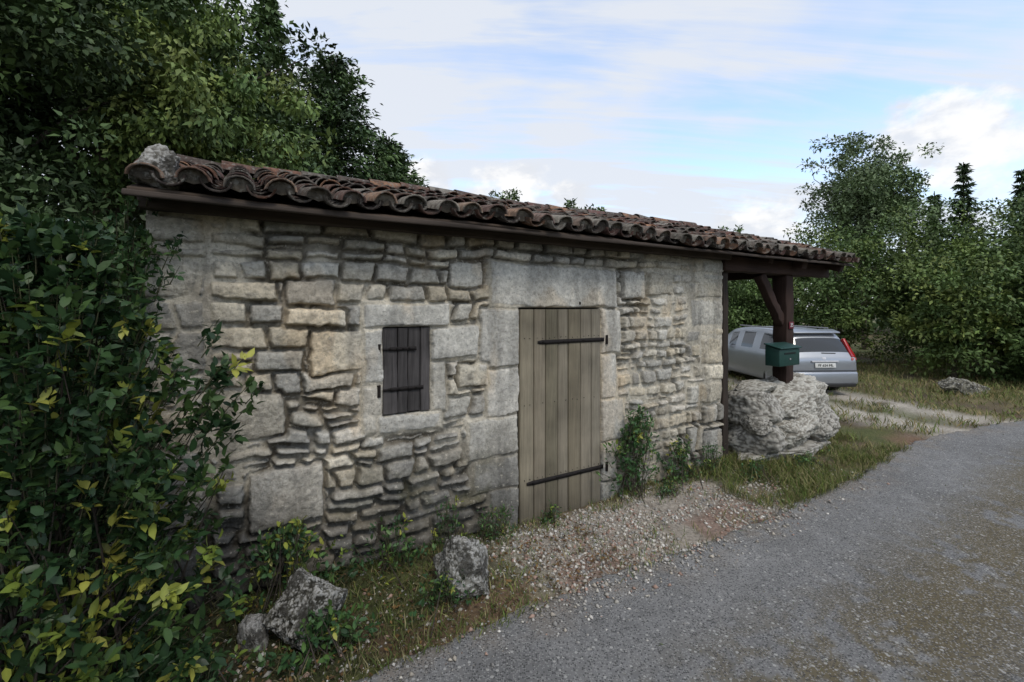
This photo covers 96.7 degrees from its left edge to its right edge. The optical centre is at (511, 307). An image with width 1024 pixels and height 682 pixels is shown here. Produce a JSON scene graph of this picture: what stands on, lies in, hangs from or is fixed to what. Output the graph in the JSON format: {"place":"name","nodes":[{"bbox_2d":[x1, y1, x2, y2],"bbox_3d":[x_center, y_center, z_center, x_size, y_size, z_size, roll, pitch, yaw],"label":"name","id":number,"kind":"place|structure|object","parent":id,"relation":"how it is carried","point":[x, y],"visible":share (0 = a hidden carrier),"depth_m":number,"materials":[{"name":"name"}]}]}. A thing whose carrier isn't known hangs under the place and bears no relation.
{"place":"outdoors","nodes":[
{"label":"outdoors","id":0,"kind":"place"},
{"bbox_2d":[488,187,521,200],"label":"distant bush","id":1,"kind":"object","parent":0,"point":[513,195],"visible":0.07,"depth_m":19.79,"materials":[{"name":"green plant"}]},
{"bbox_2d":[19,314,1023,681],"bbox_3d":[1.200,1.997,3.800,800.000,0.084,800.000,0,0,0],"label":"ground","id":2,"kind":"structure","parent":0,"point":[887,434],"depth_m":4.05,"materials":[{"name":"soil"}]},
{"bbox_2d":[0,109,145,541],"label":"hazel bush","id":3,"kind":"object","parent":2,"relation":"on","point":[20,182],"visible":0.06,"depth_m":3.54,"materials":[{"name":"green plant"}]},
{"bbox_2d":[3,542,152,655],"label":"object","id":4,"kind":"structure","parent":2,"relation":"on","point":[25,617],"depth_m":2.62,"materials":[{"name":"plant"}]},
{"bbox_2d":[15,145,145,385],"bbox_3d":[-8.654,-0.900,9.907,8.304,6.422,7.239,0,0,0],"label":"hazel bush","id":5,"kind":"object","parent":2,"relation":"on","point":[83,220],"visible":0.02,"depth_m":8.89,"materials":[{"name":"green plant"}]},
{"bbox_2d":[0,0,203,221],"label":"broadleaf tree","id":6,"kind":"object","parent":2,"relation":"on","point":[24,47],"visible":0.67,"depth_m":4.52,"materials":[{"name":"green plant"}]},
{"bbox_2d":[0,203,265,681],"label":"foreground shrub","id":7,"kind":"object","parent":2,"relation":"on","point":[50,253],"visible":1,"depth_m":1.98,"materials":[{"name":"green plant"}]},
{"bbox_2d":[5,0,344,346],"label":"broadleaf tree","id":8,"kind":"object","parent":2,"relation":"on","point":[266,108],"visible":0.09,"depth_m":7.92,"materials":[{"name":"green plant"}]},
{"bbox_2d":[46,0,320,207],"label":"broadleaf tree","id":9,"kind":"object","parent":2,"relation":"on","point":[214,128],"visible":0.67,"depth_m":5.51,"materials":[{"name":"green plant"}]},
{"bbox_2d":[137,633,291,681],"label":"weed clump","id":10,"kind":"object","parent":2,"relation":"on","point":[212,675],"visible":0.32,"depth_m":2.41,"materials":[{"name":"green plant"}]},
{"bbox_2d":[137,0,332,343],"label":"fir tree","id":11,"kind":"object","parent":2,"relation":"on","point":[268,21],"visible":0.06,"depth_m":13.85,"materials":[{"name":"green plant"}]},
{"bbox_2d":[237,613,268,651],"bbox_3d":[-1.540,1.973,2.732,0.190,0.275,0.163,0,0,0],"label":"boulder","id":12,"kind":"object","parent":2,"relation":"on","point":[252,630],"visible":0.75,"depth_m":2.67,"materials":[{"name":"grey stone"}]},
{"bbox_2d":[177,515,358,622],"bbox_3d":[-1.561,1.733,3.009,1.068,0.666,0.346,0,0,-44],"label":"weed clump","id":13,"kind":"object","parent":2,"relation":"on","point":[291,531],"visible":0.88,"depth_m":3.01,"materials":[{"name":"green plant"}]},
{"bbox_2d":[261,567,347,651],"bbox_3d":[-1.234,1.869,2.789,0.376,0.505,0.381,0,0,23],"label":"boulder","id":14,"kind":"object","parent":2,"relation":"on","point":[303,592],"visible":0.74,"depth_m":2.70,"materials":[{"name":"grey stone"}]},
{"bbox_2d":[258,598,424,680],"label":"weed clump","id":15,"kind":"object","parent":2,"relation":"on","point":[330,634],"visible":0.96,"depth_m":2.62,"materials":[{"name":"green plant"}]},
{"bbox_2d":[267,46,429,186],"bbox_3d":[-6.015,-3.300,15.527,9.530,10.600,8.972,0,0,0],"label":"broadleaf tree","id":16,"kind":"object","parent":2,"relation":"on","point":[331,93],"visible":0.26,"depth_m":15.03,"materials":[{"name":"green plant"}]},
{"bbox_2d":[66,514,635,681],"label":"leaf litter","id":17,"kind":"object","parent":2,"relation":"on","point":[424,623],"visible":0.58,"depth_m":3.15,"materials":[{"name":"brown plant"}]},
{"bbox_2d":[355,133,428,186],"bbox_3d":[-4.465,-2.200,16.960,6.382,8.400,7.264,0,0,-36],"label":"broadleaf tree","id":18,"kind":"object","parent":2,"relation":"on","point":[402,161],"visible":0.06,"depth_m":16.66,"materials":[{"name":"green plant"}]},
{"bbox_2d":[351,512,435,590],"bbox_3d":[-0.876,1.802,3.394,0.585,0.542,0.427,0,0,0],"label":"weed clump","id":19,"kind":"object","parent":2,"relation":"on","point":[405,553],"visible":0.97,"depth_m":3.39,"materials":[{"name":"green plant"}]},
{"bbox_2d":[410,495,471,554],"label":"weed clump","id":20,"kind":"object","parent":2,"relation":"on","point":[453,508],"visible":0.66,"depth_m":3.66,"materials":[{"name":"green plant"}]},
{"bbox_2d":[415,569,488,636],"bbox_3d":[-0.439,1.928,3.070,0.355,0.352,0.594,0,0,29],"label":"weed clump","id":21,"kind":"object","parent":2,"relation":"on","point":[442,586],"visible":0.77,"depth_m":3.05,"materials":[{"name":"green plant"}]},
{"bbox_2d":[433,535,489,598],"bbox_3d":[-0.368,1.830,3.279,0.420,0.462,0.364,0,0,0],"label":"boulder","id":22,"kind":"object","parent":2,"relation":"on","point":[458,554],"visible":0.9,"depth_m":3.14,"materials":[{"name":"grey stone"}]},
{"bbox_2d":[121,143,859,619],"bbox_3d":[0.163,0.204,7.080,8.682,3.832,5.714,0,0,-31],"label":"stone hut","id":23,"kind":"object","parent":2,"relation":"on","point":[419,353],"visible":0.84,"depth_m":3.74,"materials":[{"name":"stone"}]},
{"bbox_2d":[75,192,186,350],"bbox_3d":[-2.284,-0.191,2.759,0.747,1.192,0.692,0,0,0],"label":"ivy on corner","id":24,"kind":"object","parent":23,"relation":"attached to","point":[130,242],"visible":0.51,"depth_m":2.69,"materials":[{"name":"green plant"}]},
{"bbox_2d":[595,404,667,503],"bbox_3d":[1.290,1.562,4.783,1.082,1.090,0.349,0,0,-21],"label":"wall vine","id":25,"kind":"object","parent":23,"relation":"attached to","point":[636,435],"depth_m":4.76,"materials":[{"name":"green plant"}]},
{"bbox_2d":[764,342,801,366],"bbox_3d":[3.733,0.638,6.269,0.530,0.304,0.235,0,0,-31],"label":"mailbox","id":26,"kind":"object","parent":23,"relation":"attached to","point":[779,354],"visible":1,"depth_m":6.17,"materials":[{"name":"paint"}]},
{"bbox_2d":[789,322,793,328],"bbox_3d":[3.998,0.250,6.510,0.120,0.100,0.012,0,0,-31],"label":"house number plate","id":27,"kind":"object","parent":23,"relation":"attached to","point":[791,325],"visible":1,"depth_m":6.50,"materials":[{"name":"paint"}]},
{"bbox_2d":[69,429,913,681],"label":"verge grass","id":28,"kind":"structure","parent":2,"relation":"on","point":[804,473],"depth_m":4.21,"materials":[{"name":"green plant"}]},
{"bbox_2d":[467,498,518,544],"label":"weed clump","id":29,"kind":"object","parent":2,"relation":"on","point":[489,535],"visible":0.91,"depth_m":3.88,"materials":[{"name":"green plant"}]},
{"bbox_2d":[537,499,561,526],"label":"weed clump","id":30,"kind":"object","parent":2,"relation":"on","point":[550,512],"visible":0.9,"depth_m":4.24,"materials":[{"name":"green plant"}]},
{"bbox_2d":[657,475,691,503],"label":"weed clump","id":31,"kind":"object","parent":2,"relation":"on","point":[668,491],"visible":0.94,"depth_m":4.81,"materials":[{"name":"green plant"}]},
{"bbox_2d":[656,434,702,488],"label":"clump","id":32,"kind":"object","parent":2,"relation":"on","point":[681,460],"depth_m":5.11,"materials":[{"name":"green plant"}]},
{"bbox_2d":[690,441,725,475],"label":"weed clump","id":33,"kind":"object","parent":2,"relation":"on","point":[708,460],"visible":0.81,"depth_m":5.39,"materials":[{"name":"green plant"}]},
{"bbox_2d":[718,224,743,283],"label":"distant bush","id":34,"kind":"object","parent":2,"relation":"on","point":[739,230],"visible":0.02,"depth_m":19.46,"materials":[{"name":"green plant"}]},
{"bbox_2d":[728,299,747,333],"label":"hedge bush","id":35,"kind":"object","parent":2,"relation":"on","point":[735,315],"depth_m":16.23,"materials":[{"name":"green plant"}]},
{"bbox_2d":[738,455,770,483],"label":"weed clump","id":36,"kind":"object","parent":2,"relation":"on","point":[753,467],"visible":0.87,"depth_m":5.31,"materials":[{"name":"green plant"}]},
{"bbox_2d":[732,279,801,319],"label":"hedge bush","id":37,"kind":"object","parent":2,"relation":"on","point":[746,282],"visible":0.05,"depth_m":18.54,"materials":[{"name":"green plant"}]},
{"bbox_2d":[728,278,812,332],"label":"hedge bush","id":38,"kind":"object","parent":2,"relation":"on","point":[738,294],"visible":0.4,"depth_m":15.89,"materials":[{"name":"green plant"}]},
{"bbox_2d":[728,372,840,460],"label":"porch stone block","id":39,"kind":"structure","parent":2,"relation":"on","point":[770,415],"depth_m":6.07,"materials":[{"name":"stone"}]},
{"bbox_2d":[728,325,857,389],"bbox_3d":[7.062,1.252,12.511,2.000,1.556,4.366,0,0,-3],"label":"parked car","id":40,"kind":"object","parent":2,"relation":"on","point":[827,356],"visible":0.64,"depth_m":10.69,"materials":[{"name":"paint"}]},
{"bbox_2d":[774,447,830,472],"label":"weed clump","id":41,"kind":"object","parent":2,"relation":"on","point":[804,458],"visible":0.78,"depth_m":5.71,"materials":[{"name":"green plant"}]},
{"bbox_2d":[783,215,930,364],"bbox_3d":[11.421,-0.599,15.719,4.770,5.619,4.717,0,0,-30],"label":"hedge bush","id":42,"kind":"object","parent":2,"relation":"on","point":[843,311],"visible":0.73,"depth_m":15.42,"materials":[{"name":"green plant"}]},
{"bbox_2d":[737,237,998,335],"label":"distant tree belt","id":43,"kind":"object","parent":2,"relation":"on","point":[883,324],"depth_m":36.28,"materials":[{"name":"green plant"}]},
{"bbox_2d":[794,131,954,349],"bbox_3d":[17.133,-3.292,21.777,6.312,10.673,5.692,0,0,0],"label":"alder tree","id":44,"kind":"object","parent":2,"relation":"on","point":[851,200],"visible":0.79,"depth_m":21.13,"materials":[{"name":"green plant"}]},
{"bbox_2d":[846,197,1019,360],"bbox_3d":[16.314,-0.996,16.592,5.659,6.470,5.276,0,0,0],"label":"hedge bush","id":45,"kind":"object","parent":2,"relation":"on","point":[930,228],"visible":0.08,"depth_m":17.00,"materials":[{"name":"green plant"}]},
{"bbox_2d":[843,204,1023,365],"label":"hedge bush","id":46,"kind":"object","parent":2,"relation":"on","point":[962,244],"visible":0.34,"depth_m":15.30,"materials":[{"name":"green plant"}]},
{"bbox_2d":[916,191,951,253],"bbox_3d":[23.147,-2.200,25.168,2.981,8.400,3.050,0,0,0],"label":"cypress tree","id":47,"kind":"object","parent":2,"relation":"on","point":[929,198],"visible":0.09,"depth_m":24.84,"materials":[{"name":"green plant"}]},
{"bbox_2d":[887,238,1023,381],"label":"hedge bush","id":48,"kind":"object","parent":2,"relation":"on","point":[952,324],"visible":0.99,"depth_m":12.32,"materials":[{"name":"green plant"}]},
{"bbox_2d":[938,377,980,394],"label":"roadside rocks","id":49,"kind":"object","parent":2,"relation":"on","point":[955,385],"visible":0.7,"depth_m":10.56,"materials":[{"name":"grey stone"}]},
{"bbox_2d":[946,162,989,332],"bbox_3d":[24.824,-3.000,25.078,3.556,10.000,3.634,0,0,0],"label":"cypress tree","id":50,"kind":"object","parent":2,"relation":"on","point":[962,174],"visible":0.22,"depth_m":24.86,"materials":[{"name":"green plant"}]},
{"bbox_2d":[972,382,990,393],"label":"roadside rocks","id":51,"kind":"object","parent":2,"relation":"on","point":[982,387],"visible":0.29,"depth_m":10.76,"materials":[{"name":"grey stone"}]},
{"bbox_2d":[945,203,1023,350],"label":"hedge bush","id":52,"kind":"object","parent":2,"relation":"on","point":[1015,222],"visible":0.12,"depth_m":18.37,"materials":[{"name":"green plant"}]},
{"bbox_2d":[946,193,1023,356],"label":"hedge bush","id":53,"kind":"object","parent":2,"relation":"on","point":[1019,203],"visible":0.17,"depth_m":15.26,"materials":[{"name":"green plant"}]},
{"bbox_2d":[947,236,1023,378],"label":"hedge bush","id":54,"kind":"object","parent":2,"relation":"on","point":[1017,281],"visible":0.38,"depth_m":12.88,"materials":[{"name":"green plant"}]},
{"bbox_2d":[989,299,1023,381],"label":"hedge bush","id":55,"kind":"object","parent":2,"relation":"on","point":[1018,347],"visible":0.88,"depth_m":11.80,"materials":[{"name":"green plant"}]},
{"bbox_2d":[998,169,1023,310],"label":"cypress tree","id":56,"kind":"object","parent":2,"relation":"on","point":[1020,179],"visible":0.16,"depth_m":25.02,"materials":[{"name":"green plant"}]},
{"bbox_2d":[22,0,1023,307],"label":"sky","id":57,"kind":"structure","parent":0,"point":[700,112],"materials":[{"name":"blue"}]},
{"bbox_2d":[201,459,889,681],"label":"verge gravel","id":58,"kind":"structure","parent":0,"point":[611,567],"depth_m":3.86,"materials":[{"name":"beige gravel"}]},
{"bbox_2d":[563,197,606,210],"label":"distant bush","id":59,"kind":"object","parent":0,"point":[569,202],"visible":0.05,"depth_m":19.97,"materials":[{"name":"green plant"}]},
{"bbox_2d":[326,419,1023,681],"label":"road","id":60,"kind":"structure","parent":0,"point":[976,592],"depth_m":3.04,"materials":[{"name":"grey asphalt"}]},
{"bbox_2d":[400,434,1023,681],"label":"road weeds","id":61,"kind":"object","parent":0,"point":[898,578],"visible":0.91,"depth_m":3.15,"materials":[{"name":"green plant"}]},
{"bbox_2d":[728,350,1023,451],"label":"field grass","id":62,"kind":"structure","parent":0,"point":[937,372],"depth_m":10.39,"materials":[{"name":"green plant"}]}
]}

